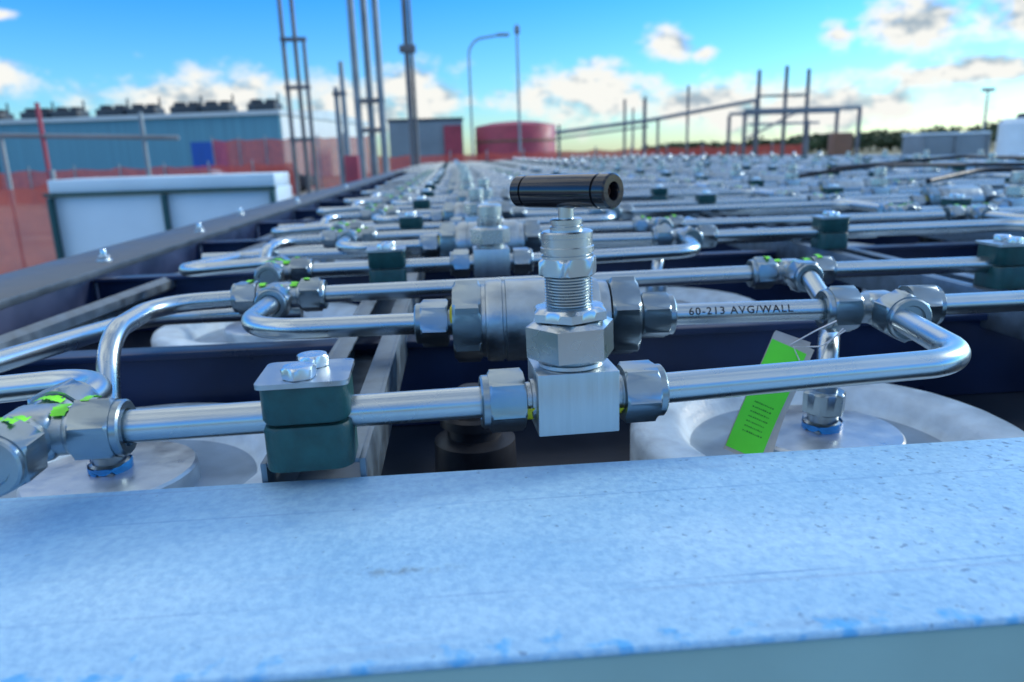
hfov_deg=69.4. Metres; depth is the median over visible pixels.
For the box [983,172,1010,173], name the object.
steel tube
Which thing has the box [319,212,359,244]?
steel tube
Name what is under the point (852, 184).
inline valve
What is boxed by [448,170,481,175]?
inline valve
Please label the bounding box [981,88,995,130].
street lamp
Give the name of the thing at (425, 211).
steel tube
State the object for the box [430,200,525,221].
inline valve
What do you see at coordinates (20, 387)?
steel tube
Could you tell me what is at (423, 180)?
tee fitting
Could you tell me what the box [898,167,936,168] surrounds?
steel tube
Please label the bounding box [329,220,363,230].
tee fitting
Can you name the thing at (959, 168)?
pipe clamp
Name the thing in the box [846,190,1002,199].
steel tube
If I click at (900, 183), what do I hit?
tee fitting
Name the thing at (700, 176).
pipe clamp
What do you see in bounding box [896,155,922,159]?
inline valve
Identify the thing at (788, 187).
steel tube
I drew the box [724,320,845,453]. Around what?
inspection tag
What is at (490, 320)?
inline valve
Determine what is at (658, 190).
pipe clamp
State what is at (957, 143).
site container
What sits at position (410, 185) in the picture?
tee fitting
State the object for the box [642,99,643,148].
marker pole
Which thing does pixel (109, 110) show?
rooftop unit
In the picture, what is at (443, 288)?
steel tube
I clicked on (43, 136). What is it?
scaffold rail
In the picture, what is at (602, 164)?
capped valve
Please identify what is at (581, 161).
distant pipework
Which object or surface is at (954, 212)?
tee fitting
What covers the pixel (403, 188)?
tee fitting
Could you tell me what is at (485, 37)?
street lamp
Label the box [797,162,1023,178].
black hose
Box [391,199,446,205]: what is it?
steel tube
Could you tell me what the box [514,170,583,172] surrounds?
steel tube
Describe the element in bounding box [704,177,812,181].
steel tube
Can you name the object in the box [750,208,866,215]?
steel tube
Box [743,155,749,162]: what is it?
capped valve
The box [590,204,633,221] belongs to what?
tee fitting
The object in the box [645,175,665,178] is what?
tee fitting
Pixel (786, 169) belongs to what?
steel tube
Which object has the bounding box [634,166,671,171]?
inline valve
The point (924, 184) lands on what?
tee fitting
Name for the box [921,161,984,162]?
steel tube
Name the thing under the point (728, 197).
steel tube
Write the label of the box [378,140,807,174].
barrier fence
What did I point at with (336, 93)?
lattice mast
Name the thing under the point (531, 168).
steel tube
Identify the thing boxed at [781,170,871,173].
steel tube
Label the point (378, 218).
steel tube
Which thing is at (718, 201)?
steel tube
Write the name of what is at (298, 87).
lattice mast
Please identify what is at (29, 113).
rooftop unit
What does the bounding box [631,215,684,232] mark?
tee fitting
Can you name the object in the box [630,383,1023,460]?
cylinder head
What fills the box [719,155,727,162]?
capped valve
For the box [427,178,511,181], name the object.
steel tube
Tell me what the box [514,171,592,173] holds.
steel tube
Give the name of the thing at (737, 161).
inline valve
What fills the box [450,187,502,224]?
capped valve
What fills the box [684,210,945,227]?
steel tube
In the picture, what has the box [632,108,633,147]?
marker pole
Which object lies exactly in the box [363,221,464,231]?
steel tube
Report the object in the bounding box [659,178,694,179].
steel tube
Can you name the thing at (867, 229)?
steel tube
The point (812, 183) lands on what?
steel tube
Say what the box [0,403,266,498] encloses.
cylinder head
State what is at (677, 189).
steel tube
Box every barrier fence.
[0,160,295,194]
[0,170,56,274]
[211,133,371,188]
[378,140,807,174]
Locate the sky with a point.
(909, 65)
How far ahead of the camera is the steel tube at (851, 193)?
1.46 m
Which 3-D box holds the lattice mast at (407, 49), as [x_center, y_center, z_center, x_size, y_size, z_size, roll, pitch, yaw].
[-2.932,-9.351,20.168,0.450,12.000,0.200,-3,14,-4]
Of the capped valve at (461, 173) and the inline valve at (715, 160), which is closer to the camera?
the capped valve at (461, 173)
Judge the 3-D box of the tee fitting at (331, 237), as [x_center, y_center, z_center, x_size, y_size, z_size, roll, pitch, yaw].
[-0.198,-0.125,0.901,0.066,0.025,0.046,-3,14,-4]
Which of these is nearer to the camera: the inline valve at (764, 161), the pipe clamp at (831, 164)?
the pipe clamp at (831, 164)
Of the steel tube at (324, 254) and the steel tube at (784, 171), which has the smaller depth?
the steel tube at (324, 254)
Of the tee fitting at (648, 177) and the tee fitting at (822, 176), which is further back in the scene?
the tee fitting at (648, 177)
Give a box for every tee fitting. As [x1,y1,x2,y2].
[0,378,136,496]
[230,277,328,317]
[254,254,313,284]
[322,227,377,247]
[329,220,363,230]
[360,207,398,220]
[362,203,386,209]
[381,195,410,204]
[383,194,400,196]
[394,186,408,189]
[394,188,417,195]
[403,183,422,187]
[409,179,426,182]
[505,174,521,176]
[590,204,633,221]
[620,172,637,175]
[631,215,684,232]
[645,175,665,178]
[650,224,717,247]
[663,178,680,181]
[680,179,703,183]
[706,182,728,186]
[730,185,759,189]
[746,254,836,291]
[770,190,800,196]
[804,165,818,167]
[807,193,845,200]
[812,174,833,178]
[815,285,946,342]
[831,175,859,178]
[853,168,870,170]
[877,202,921,221]
[888,179,917,185]
[918,168,940,172]
[918,181,953,188]
[943,203,998,220]
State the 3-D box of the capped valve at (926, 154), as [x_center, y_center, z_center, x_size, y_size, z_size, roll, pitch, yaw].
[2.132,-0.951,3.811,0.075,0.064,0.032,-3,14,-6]
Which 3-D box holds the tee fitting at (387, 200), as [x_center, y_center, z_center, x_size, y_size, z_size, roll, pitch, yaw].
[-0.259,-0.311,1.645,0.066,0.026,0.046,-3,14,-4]
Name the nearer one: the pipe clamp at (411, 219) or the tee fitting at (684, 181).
the pipe clamp at (411, 219)
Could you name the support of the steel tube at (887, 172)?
on the equipment skid
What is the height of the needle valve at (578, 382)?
0.100 m
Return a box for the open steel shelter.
[726,66,861,155]
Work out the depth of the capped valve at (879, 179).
1.46 m
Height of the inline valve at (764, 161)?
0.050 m
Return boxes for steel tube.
[0,308,303,402]
[96,290,231,397]
[121,386,481,443]
[179,245,325,276]
[201,235,876,259]
[241,296,414,339]
[259,234,322,256]
[271,220,360,235]
[278,211,752,226]
[312,257,472,277]
[317,205,364,214]
[319,197,683,208]
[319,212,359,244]
[324,265,752,302]
[336,235,419,253]
[344,196,381,203]
[351,199,380,205]
[362,188,394,194]
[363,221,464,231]
[371,192,393,196]
[371,213,429,223]
[375,184,402,189]
[377,221,633,240]
[387,203,455,209]
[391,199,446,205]
[392,177,413,180]
[399,206,578,214]
[402,192,438,195]
[409,187,447,190]
[410,185,442,187]
[410,196,457,201]
[411,194,451,197]
[423,181,511,185]
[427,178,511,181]
[482,176,512,178]
[489,185,509,187]
[493,183,510,184]
[503,167,557,169]
[503,168,567,170]
[503,210,615,224]
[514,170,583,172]
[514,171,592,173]
[522,172,599,174]
[526,209,589,217]
[533,235,700,266]
[592,232,653,245]
[593,216,694,233]
[619,196,806,207]
[621,177,644,178]
[621,178,664,182]
[622,189,772,199]
[623,182,679,185]
[623,184,705,189]
[624,187,729,192]
[629,174,660,175]
[634,200,879,215]
[651,175,688,176]
[651,223,668,269]
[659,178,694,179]
[666,174,756,177]
[666,309,970,402]
[676,299,827,324]
[684,188,1003,199]
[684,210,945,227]
[688,165,764,167]
[693,181,741,184]
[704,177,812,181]
[712,166,779,168]
[712,167,803,170]
[717,219,1023,241]
[729,183,777,186]
[748,168,821,170]
[748,169,852,173]
[749,188,810,192]
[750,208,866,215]
[760,182,890,189]
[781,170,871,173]
[800,178,832,181]
[800,191,861,195]
[801,271,839,393]
[807,181,818,184]
[824,171,917,175]
[831,198,912,204]
[836,256,1002,277]
[841,172,950,177]
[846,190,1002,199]
[860,174,1010,180]
[877,230,1017,236]
[886,185,921,189]
[891,168,931,171]
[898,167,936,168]
[899,185,947,193]
[918,179,1004,183]
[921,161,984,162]
[921,203,993,210]
[923,178,990,180]
[941,169,968,172]
[945,290,1023,314]
[954,182,1008,187]
[982,210,1023,218]
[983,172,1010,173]
[999,206,1023,213]
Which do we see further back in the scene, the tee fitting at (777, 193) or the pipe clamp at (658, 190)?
the pipe clamp at (658, 190)
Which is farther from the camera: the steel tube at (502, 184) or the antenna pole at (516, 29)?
the antenna pole at (516, 29)
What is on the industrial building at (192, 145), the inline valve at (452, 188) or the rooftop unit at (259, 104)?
the rooftop unit at (259, 104)
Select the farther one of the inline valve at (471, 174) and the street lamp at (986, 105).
the street lamp at (986, 105)
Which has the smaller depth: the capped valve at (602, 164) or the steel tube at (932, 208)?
the steel tube at (932, 208)
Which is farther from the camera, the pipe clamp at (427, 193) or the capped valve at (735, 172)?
the capped valve at (735, 172)
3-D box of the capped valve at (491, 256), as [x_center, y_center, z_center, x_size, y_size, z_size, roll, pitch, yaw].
[-0.019,-0.091,0.665,0.075,0.064,0.032,-3,14,-4]
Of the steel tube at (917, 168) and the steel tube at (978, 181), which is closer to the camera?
the steel tube at (978, 181)
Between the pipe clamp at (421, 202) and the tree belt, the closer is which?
the pipe clamp at (421, 202)
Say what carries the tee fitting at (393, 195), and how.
on the equipment skid
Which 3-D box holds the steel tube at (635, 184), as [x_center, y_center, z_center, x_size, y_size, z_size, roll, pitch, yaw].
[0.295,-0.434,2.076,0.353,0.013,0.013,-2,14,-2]
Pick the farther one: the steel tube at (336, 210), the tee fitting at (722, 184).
the tee fitting at (722, 184)
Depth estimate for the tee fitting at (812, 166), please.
2.98 m
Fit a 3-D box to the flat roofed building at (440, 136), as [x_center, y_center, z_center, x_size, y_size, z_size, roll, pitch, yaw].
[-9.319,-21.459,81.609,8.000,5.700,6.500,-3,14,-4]
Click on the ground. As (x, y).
(898, 151)
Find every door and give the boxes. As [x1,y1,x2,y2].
[190,141,225,166]
[444,125,462,154]
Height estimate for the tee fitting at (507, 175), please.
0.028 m
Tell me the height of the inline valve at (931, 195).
0.050 m
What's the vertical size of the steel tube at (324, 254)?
0.013 m
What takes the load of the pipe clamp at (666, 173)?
on the equipment skid
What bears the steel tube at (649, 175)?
on the equipment skid
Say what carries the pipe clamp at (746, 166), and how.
on the equipment skid
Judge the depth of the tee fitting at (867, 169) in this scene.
2.60 m
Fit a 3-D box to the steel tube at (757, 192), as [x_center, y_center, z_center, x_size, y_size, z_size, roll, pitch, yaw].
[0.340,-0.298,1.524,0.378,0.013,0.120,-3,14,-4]
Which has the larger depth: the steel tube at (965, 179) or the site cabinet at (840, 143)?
the site cabinet at (840, 143)
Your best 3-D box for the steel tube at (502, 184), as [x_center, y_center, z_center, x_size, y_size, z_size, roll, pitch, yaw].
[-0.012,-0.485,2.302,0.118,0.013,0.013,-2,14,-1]
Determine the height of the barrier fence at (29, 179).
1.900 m
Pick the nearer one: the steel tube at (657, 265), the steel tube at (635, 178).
the steel tube at (657, 265)
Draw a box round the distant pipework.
[394,151,907,172]
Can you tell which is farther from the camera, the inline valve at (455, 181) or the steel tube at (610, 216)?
the inline valve at (455, 181)
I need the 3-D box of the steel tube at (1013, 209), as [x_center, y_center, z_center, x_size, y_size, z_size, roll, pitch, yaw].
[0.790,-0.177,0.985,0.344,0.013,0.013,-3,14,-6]
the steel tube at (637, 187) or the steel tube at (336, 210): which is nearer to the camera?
the steel tube at (336, 210)
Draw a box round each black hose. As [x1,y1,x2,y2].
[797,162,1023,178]
[827,155,1023,169]
[926,167,1023,183]
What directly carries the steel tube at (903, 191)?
on the equipment skid
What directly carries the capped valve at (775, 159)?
on the equipment skid
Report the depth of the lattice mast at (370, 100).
23.46 m
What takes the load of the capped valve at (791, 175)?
on the equipment skid
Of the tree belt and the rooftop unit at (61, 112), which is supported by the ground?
the tree belt
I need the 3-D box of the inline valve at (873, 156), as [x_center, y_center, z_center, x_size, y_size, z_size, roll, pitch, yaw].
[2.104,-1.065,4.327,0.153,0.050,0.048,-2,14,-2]
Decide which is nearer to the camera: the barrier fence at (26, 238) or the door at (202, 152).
the barrier fence at (26, 238)
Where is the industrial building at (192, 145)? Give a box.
[0,110,368,172]
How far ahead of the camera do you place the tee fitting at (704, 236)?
0.80 m
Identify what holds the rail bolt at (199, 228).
on the equipment skid
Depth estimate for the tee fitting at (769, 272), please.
0.57 m
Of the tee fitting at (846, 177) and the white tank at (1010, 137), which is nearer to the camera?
the tee fitting at (846, 177)
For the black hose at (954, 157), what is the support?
on the equipment skid
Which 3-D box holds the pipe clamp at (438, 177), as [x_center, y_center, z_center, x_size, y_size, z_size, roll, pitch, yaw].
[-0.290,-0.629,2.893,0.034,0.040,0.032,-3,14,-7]
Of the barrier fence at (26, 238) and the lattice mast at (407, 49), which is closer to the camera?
the barrier fence at (26, 238)
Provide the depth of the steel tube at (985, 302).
0.44 m
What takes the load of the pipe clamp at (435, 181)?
on the equipment skid
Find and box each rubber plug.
[435,383,516,471]
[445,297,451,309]
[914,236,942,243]
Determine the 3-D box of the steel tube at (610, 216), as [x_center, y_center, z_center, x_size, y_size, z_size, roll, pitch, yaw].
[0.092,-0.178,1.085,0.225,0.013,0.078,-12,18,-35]
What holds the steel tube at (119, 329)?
attached to the tee fitting at (307, 294)
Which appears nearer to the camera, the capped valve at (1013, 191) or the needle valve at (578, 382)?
the needle valve at (578, 382)
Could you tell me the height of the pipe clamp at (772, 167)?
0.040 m
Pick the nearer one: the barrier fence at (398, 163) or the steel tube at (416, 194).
the steel tube at (416, 194)
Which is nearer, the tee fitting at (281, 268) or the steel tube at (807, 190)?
the tee fitting at (281, 268)
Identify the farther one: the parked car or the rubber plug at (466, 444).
the parked car
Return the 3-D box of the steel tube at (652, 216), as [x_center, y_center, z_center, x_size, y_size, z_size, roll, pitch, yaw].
[0.014,-0.205,1.249,0.800,0.013,0.013,-3,14,-4]
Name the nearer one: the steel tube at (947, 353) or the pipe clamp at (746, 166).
the steel tube at (947, 353)
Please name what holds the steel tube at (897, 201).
on the equipment skid
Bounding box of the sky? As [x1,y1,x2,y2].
[0,0,1023,156]
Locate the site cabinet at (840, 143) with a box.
[827,132,852,155]
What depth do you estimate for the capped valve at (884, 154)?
4.17 m
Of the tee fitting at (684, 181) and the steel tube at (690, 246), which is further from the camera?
the tee fitting at (684, 181)
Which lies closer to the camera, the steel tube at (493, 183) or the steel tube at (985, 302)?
the steel tube at (985, 302)
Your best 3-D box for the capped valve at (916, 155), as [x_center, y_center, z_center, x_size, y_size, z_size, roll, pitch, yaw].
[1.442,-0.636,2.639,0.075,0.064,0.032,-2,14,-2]
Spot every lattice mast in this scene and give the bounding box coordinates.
[277,0,318,196]
[332,61,350,184]
[346,0,389,178]
[399,0,419,165]
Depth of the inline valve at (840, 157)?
4.68 m
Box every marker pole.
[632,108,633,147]
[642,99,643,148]
[807,120,809,154]
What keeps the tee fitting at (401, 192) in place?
on the equipment skid
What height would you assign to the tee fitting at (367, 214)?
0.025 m
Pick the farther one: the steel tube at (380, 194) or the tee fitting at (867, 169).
the tee fitting at (867, 169)
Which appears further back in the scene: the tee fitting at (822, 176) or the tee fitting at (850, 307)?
the tee fitting at (822, 176)
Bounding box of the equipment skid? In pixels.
[0,165,1023,681]
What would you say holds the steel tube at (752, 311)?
attached to the tee fitting at (850, 307)
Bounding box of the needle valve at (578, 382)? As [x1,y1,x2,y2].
[478,173,669,436]
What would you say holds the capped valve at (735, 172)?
on the equipment skid
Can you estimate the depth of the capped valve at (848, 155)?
4.54 m
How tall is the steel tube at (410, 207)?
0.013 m
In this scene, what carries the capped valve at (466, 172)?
on the equipment skid
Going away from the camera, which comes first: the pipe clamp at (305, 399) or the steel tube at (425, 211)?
the pipe clamp at (305, 399)
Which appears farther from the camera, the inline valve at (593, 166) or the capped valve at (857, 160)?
the inline valve at (593, 166)
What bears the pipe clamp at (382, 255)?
on the equipment skid
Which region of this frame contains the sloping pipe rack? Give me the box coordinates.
[555,85,755,158]
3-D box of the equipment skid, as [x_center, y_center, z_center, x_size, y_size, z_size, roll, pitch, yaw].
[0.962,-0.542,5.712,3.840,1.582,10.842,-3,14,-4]
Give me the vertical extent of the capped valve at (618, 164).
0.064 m
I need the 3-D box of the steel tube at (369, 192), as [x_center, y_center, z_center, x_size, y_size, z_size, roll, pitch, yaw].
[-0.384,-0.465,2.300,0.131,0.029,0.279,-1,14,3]
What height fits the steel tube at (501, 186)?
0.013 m
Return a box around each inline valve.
[414,276,676,361]
[419,220,547,257]
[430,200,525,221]
[439,184,497,194]
[443,178,492,186]
[444,175,479,182]
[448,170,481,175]
[448,172,484,178]
[448,188,510,202]
[579,163,599,167]
[590,164,608,168]
[603,165,622,169]
[621,165,644,169]
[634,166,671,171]
[671,168,706,174]
[703,171,744,178]
[709,159,721,162]
[728,160,750,162]
[741,173,785,183]
[750,160,778,163]
[786,160,812,164]
[808,178,871,192]
[823,160,853,165]
[825,156,845,159]
[861,154,881,158]
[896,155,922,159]
[908,185,1004,205]
[937,161,978,169]
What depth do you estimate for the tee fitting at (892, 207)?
1.07 m
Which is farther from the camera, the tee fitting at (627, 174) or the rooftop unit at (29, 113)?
the rooftop unit at (29, 113)
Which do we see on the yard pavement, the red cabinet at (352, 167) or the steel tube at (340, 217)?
the red cabinet at (352, 167)
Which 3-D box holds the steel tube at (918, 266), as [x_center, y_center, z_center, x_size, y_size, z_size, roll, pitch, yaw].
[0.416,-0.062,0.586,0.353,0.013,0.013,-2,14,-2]
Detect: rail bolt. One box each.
[96,249,112,261]
[194,223,205,231]
[236,208,243,214]
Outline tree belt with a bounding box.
[640,119,1002,153]
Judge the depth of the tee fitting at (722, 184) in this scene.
1.81 m
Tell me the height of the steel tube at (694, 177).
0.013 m
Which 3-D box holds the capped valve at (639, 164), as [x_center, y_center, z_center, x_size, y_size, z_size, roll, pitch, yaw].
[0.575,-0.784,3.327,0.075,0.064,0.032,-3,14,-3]
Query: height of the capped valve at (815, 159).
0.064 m
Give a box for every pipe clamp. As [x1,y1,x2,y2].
[254,350,357,472]
[366,241,406,282]
[398,211,422,230]
[412,196,429,209]
[420,189,433,196]
[424,182,435,189]
[430,179,439,183]
[433,175,441,180]
[635,169,644,173]
[650,185,668,200]
[660,171,671,176]
[694,174,707,180]
[694,190,717,204]
[742,164,750,169]
[747,177,764,185]
[767,165,777,170]
[810,211,851,248]
[822,184,844,194]
[827,162,837,165]
[867,169,874,176]
[939,194,973,205]
[952,167,965,170]
[973,234,1023,288]
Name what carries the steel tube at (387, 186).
on the equipment skid
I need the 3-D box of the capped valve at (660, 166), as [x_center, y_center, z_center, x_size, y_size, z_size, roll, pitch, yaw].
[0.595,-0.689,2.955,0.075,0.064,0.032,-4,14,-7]
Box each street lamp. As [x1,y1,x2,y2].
[468,33,508,154]
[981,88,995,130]
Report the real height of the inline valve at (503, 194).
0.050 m
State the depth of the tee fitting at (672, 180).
2.18 m
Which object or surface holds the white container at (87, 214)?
on the yard pavement
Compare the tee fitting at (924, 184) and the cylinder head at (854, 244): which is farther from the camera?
the tee fitting at (924, 184)
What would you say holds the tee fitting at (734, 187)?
on the equipment skid
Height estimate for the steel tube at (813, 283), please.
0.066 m
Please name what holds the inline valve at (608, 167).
on the equipment skid
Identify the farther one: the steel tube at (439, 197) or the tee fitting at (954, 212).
the steel tube at (439, 197)
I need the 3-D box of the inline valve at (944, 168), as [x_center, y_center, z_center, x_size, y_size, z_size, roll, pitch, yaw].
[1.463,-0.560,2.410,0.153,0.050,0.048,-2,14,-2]
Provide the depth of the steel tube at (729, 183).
1.98 m
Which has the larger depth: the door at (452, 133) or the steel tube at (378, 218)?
the door at (452, 133)
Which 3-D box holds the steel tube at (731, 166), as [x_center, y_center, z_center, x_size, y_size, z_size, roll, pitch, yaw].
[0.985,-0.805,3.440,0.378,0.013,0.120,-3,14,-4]
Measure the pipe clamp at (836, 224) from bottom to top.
0.040 m
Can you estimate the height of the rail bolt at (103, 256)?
0.015 m
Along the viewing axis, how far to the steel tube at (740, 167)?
3.24 m
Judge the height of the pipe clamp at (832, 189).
0.040 m
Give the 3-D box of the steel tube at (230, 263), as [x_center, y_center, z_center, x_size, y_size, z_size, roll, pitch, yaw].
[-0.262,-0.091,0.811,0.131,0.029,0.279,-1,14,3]
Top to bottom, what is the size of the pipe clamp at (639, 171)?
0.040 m
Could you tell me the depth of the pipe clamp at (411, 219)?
1.02 m
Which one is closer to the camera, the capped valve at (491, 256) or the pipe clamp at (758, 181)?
the capped valve at (491, 256)
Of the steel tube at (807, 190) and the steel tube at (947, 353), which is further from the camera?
the steel tube at (807, 190)
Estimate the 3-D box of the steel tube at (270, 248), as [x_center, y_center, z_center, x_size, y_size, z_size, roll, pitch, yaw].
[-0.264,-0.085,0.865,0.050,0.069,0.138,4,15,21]
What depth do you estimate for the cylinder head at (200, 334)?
0.79 m
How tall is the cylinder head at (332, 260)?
0.053 m
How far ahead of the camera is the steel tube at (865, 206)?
1.20 m
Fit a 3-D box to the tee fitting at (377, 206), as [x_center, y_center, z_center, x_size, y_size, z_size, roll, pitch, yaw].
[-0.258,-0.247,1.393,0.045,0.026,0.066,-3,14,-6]
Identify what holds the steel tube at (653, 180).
on the equipment skid
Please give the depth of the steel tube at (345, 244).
0.80 m
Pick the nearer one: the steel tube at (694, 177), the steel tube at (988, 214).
the steel tube at (988, 214)
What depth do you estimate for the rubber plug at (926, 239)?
1.25 m
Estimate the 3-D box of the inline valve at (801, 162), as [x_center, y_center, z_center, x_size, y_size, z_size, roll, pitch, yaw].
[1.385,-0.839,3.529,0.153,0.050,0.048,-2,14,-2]
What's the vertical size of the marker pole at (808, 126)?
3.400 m
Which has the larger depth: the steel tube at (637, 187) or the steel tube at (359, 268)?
the steel tube at (637, 187)
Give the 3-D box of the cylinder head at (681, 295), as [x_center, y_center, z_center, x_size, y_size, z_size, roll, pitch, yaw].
[0.161,-0.037,0.830,0.234,0.053,0.234,-6,15,-17]
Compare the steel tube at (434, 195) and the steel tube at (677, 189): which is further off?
the steel tube at (434, 195)
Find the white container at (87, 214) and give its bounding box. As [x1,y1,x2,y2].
[43,172,291,259]
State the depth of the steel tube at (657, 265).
0.82 m
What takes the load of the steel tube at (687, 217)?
on the equipment skid
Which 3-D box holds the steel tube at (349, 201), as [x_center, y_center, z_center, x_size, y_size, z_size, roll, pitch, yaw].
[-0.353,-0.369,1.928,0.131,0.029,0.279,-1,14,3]
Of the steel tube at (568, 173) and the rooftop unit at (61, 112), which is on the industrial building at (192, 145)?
the rooftop unit at (61, 112)
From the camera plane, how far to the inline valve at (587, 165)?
4.57 m
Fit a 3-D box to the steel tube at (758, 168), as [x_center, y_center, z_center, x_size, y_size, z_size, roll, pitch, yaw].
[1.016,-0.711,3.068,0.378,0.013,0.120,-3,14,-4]
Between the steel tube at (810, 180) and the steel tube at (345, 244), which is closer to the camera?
the steel tube at (345, 244)
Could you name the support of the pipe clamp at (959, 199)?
on the equipment skid
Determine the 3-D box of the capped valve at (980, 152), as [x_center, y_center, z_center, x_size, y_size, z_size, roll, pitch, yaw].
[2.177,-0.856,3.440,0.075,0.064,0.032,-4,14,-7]
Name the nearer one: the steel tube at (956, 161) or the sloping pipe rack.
the steel tube at (956, 161)
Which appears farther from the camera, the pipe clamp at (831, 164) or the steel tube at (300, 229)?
the pipe clamp at (831, 164)
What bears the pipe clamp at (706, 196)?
on the equipment skid
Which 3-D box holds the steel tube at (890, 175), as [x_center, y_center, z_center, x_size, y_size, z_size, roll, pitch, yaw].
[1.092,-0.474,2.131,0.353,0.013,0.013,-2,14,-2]
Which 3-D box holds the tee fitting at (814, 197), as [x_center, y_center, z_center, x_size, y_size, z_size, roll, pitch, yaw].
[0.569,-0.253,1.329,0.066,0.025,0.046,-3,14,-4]
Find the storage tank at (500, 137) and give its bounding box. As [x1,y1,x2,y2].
[475,121,555,154]
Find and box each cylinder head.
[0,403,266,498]
[151,302,358,346]
[314,259,367,262]
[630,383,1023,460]
[639,286,753,303]
[847,242,870,245]
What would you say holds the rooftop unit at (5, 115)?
on the industrial building at (192, 145)
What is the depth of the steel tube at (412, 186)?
2.29 m
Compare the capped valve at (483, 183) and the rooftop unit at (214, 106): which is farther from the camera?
the rooftop unit at (214, 106)
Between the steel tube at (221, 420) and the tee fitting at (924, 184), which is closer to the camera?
the steel tube at (221, 420)
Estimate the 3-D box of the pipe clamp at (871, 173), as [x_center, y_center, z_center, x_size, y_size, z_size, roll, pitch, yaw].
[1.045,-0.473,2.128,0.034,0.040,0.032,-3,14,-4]
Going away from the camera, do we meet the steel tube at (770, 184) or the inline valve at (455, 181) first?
the steel tube at (770, 184)
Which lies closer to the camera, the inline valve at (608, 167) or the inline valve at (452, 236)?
the inline valve at (452, 236)
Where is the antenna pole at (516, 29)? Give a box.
[514,24,520,151]
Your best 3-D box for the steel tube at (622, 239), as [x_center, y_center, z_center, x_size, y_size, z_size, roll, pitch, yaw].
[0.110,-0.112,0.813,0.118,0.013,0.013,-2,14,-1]
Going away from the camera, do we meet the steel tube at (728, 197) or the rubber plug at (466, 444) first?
the rubber plug at (466, 444)
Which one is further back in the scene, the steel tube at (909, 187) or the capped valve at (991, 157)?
the capped valve at (991, 157)
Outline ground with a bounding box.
[808,140,995,155]
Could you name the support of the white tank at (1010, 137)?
on the yard pavement
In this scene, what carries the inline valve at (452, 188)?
on the equipment skid
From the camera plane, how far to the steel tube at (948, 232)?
0.91 m
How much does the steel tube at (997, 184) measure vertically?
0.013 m
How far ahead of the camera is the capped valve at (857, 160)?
3.00 m
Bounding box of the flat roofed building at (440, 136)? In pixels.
[387,117,463,157]
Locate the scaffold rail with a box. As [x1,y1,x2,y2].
[0,102,178,189]
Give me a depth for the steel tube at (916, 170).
2.41 m
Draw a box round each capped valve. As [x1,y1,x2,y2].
[449,204,532,277]
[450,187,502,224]
[452,175,473,195]
[454,170,472,185]
[459,169,466,178]
[464,178,503,202]
[597,160,605,167]
[615,160,621,167]
[631,159,643,170]
[652,160,669,172]
[687,161,703,176]
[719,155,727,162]
[722,163,747,179]
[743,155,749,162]
[767,154,782,163]
[776,164,806,186]
[808,154,823,164]
[845,151,850,157]
[849,154,862,164]
[859,167,898,194]
[878,150,891,158]
[907,153,920,167]
[922,150,929,157]
[972,150,984,159]
[977,153,997,167]
[989,171,1023,206]
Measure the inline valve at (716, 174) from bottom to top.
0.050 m
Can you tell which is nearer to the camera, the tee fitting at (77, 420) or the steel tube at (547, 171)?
the tee fitting at (77, 420)
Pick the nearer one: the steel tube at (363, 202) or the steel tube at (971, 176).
the steel tube at (363, 202)
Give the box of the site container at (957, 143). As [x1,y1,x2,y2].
[901,131,990,155]
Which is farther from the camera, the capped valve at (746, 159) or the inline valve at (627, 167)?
the capped valve at (746, 159)
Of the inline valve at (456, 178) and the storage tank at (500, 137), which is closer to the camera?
the inline valve at (456, 178)
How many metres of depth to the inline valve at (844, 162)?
3.14 m
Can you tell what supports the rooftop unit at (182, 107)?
on the industrial building at (192, 145)
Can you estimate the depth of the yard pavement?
43.34 m
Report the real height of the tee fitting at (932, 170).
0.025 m
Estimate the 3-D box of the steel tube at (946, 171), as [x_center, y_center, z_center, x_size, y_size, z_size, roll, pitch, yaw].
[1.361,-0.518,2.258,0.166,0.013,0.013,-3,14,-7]
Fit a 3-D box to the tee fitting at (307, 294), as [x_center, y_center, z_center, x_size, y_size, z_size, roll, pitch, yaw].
[-0.168,-0.030,0.529,0.066,0.026,0.046,-3,14,-4]
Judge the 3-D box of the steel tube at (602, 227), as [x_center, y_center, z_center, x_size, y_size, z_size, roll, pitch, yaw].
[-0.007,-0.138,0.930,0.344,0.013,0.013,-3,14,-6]
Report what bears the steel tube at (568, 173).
on the equipment skid
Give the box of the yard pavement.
[292,154,900,197]
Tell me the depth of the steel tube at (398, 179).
3.31 m
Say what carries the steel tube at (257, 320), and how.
attached to the tee fitting at (307, 294)
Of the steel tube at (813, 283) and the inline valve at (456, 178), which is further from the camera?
the inline valve at (456, 178)
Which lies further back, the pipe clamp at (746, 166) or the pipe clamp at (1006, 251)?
the pipe clamp at (746, 166)
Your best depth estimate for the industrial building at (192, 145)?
69.26 m
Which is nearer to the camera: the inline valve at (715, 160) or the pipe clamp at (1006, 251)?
the pipe clamp at (1006, 251)
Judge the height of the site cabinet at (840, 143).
2.020 m
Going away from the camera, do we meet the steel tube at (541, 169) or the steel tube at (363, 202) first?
the steel tube at (363, 202)
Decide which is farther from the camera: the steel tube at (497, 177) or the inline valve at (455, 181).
the steel tube at (497, 177)
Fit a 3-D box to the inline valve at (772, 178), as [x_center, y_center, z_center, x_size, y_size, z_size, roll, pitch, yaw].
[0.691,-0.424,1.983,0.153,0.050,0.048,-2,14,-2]
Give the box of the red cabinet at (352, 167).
[344,155,360,182]
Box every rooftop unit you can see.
[0,103,13,119]
[20,102,54,118]
[51,101,89,117]
[95,99,128,115]
[127,98,164,114]
[170,96,202,113]
[201,94,237,111]
[247,93,282,110]
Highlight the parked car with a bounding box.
[298,172,314,191]
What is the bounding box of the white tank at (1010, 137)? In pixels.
[995,113,1023,155]
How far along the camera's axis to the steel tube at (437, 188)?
2.14 m

